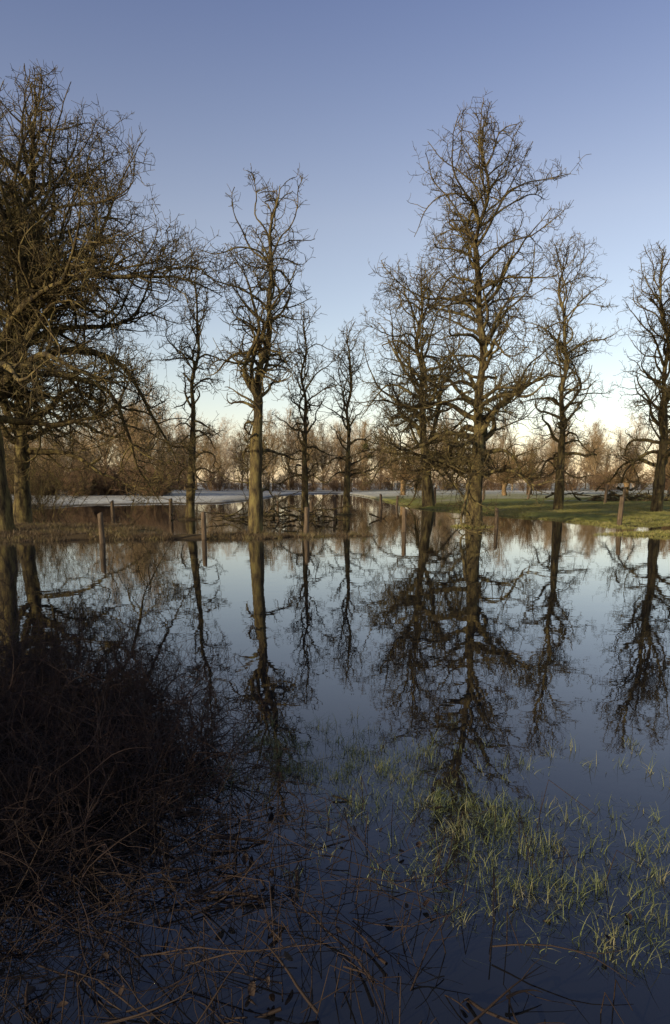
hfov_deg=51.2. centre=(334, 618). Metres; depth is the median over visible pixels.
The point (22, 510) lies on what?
pear tree
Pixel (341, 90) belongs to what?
sky
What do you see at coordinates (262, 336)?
pear tree
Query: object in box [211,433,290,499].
tree
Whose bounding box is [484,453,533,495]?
pollard willow
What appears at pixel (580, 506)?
bank grass
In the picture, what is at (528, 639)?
flood water
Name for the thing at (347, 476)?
pear tree
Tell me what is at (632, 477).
pollard willow
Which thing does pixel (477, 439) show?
pear tree
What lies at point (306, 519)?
fence post
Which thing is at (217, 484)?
distant hedgerow
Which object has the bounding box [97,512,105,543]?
fence post
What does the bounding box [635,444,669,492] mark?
pollard willow
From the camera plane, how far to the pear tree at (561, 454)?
44.56 m
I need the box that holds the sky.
[0,0,669,482]
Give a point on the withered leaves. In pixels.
(251, 985)
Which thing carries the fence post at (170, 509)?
on the meadow ground at (237, 495)
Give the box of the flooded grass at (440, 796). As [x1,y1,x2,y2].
[166,706,669,978]
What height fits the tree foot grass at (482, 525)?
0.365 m
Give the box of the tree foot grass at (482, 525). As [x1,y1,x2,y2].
[175,505,489,533]
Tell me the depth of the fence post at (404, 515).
28.87 m
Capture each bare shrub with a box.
[4,427,131,518]
[5,432,42,485]
[6,441,83,515]
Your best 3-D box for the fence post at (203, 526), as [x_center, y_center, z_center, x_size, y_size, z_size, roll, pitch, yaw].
[-4.719,-3.108,25.179,0.203,1.493,0.213,0,11,0]
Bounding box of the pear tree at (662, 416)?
[595,239,669,511]
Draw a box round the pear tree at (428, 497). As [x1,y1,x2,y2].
[345,251,504,506]
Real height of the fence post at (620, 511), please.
1.902 m
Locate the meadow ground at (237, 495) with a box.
[0,483,669,854]
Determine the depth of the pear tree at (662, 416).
41.81 m
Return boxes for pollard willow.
[325,449,378,491]
[374,444,420,494]
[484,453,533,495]
[493,439,568,494]
[592,450,653,491]
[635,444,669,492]
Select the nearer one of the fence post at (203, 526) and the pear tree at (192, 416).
the fence post at (203, 526)
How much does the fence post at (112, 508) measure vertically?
1.497 m
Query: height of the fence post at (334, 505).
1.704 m
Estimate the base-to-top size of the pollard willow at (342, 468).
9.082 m
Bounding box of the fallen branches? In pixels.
[171,486,391,522]
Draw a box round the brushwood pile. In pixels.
[545,475,669,501]
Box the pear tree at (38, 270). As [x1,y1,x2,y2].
[0,61,260,531]
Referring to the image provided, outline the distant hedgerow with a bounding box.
[6,453,669,495]
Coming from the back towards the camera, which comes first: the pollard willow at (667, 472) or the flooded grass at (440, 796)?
the pollard willow at (667, 472)
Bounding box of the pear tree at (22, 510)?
[0,175,164,523]
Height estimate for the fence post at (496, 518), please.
1.444 m
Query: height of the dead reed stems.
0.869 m
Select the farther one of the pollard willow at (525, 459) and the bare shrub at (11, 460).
the pollard willow at (525, 459)
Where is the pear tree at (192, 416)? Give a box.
[155,249,232,517]
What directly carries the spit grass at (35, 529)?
on the meadow ground at (237, 495)
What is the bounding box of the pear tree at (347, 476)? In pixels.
[314,316,385,513]
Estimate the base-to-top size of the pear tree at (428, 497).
19.664 m
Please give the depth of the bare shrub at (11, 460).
39.47 m
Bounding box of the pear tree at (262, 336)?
[176,163,325,533]
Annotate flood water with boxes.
[0,493,669,1023]
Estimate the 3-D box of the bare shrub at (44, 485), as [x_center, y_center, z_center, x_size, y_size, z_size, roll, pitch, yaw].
[-19.639,-8.387,42.576,7.780,5.657,8.571,10,15,41]
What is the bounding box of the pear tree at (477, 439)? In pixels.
[349,88,593,532]
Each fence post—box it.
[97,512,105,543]
[110,500,114,516]
[169,498,172,516]
[201,511,206,538]
[303,507,309,534]
[333,496,336,514]
[401,507,406,531]
[494,507,498,528]
[604,485,608,502]
[616,496,624,525]
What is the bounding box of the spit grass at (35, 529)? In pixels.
[0,521,376,542]
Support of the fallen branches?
on the meadow ground at (237, 495)
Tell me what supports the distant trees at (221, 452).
on the meadow ground at (237, 495)
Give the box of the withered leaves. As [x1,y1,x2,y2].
[0,772,631,1015]
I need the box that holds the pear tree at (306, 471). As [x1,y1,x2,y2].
[268,297,349,514]
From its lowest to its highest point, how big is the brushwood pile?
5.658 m
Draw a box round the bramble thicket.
[0,528,291,968]
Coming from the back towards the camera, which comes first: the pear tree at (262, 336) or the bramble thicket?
the pear tree at (262, 336)
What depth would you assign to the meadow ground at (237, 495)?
71.45 m
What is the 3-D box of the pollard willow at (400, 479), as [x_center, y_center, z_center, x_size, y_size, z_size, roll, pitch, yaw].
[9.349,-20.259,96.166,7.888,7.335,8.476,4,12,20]
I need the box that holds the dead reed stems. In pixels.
[0,701,649,1023]
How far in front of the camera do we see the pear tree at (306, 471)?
41.99 m
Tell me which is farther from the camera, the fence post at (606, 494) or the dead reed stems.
the fence post at (606, 494)
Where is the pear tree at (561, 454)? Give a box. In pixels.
[514,227,627,509]
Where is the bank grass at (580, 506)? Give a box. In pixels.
[407,501,669,537]
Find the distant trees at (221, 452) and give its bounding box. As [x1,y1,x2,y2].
[1,369,669,491]
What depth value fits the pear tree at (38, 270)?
24.61 m

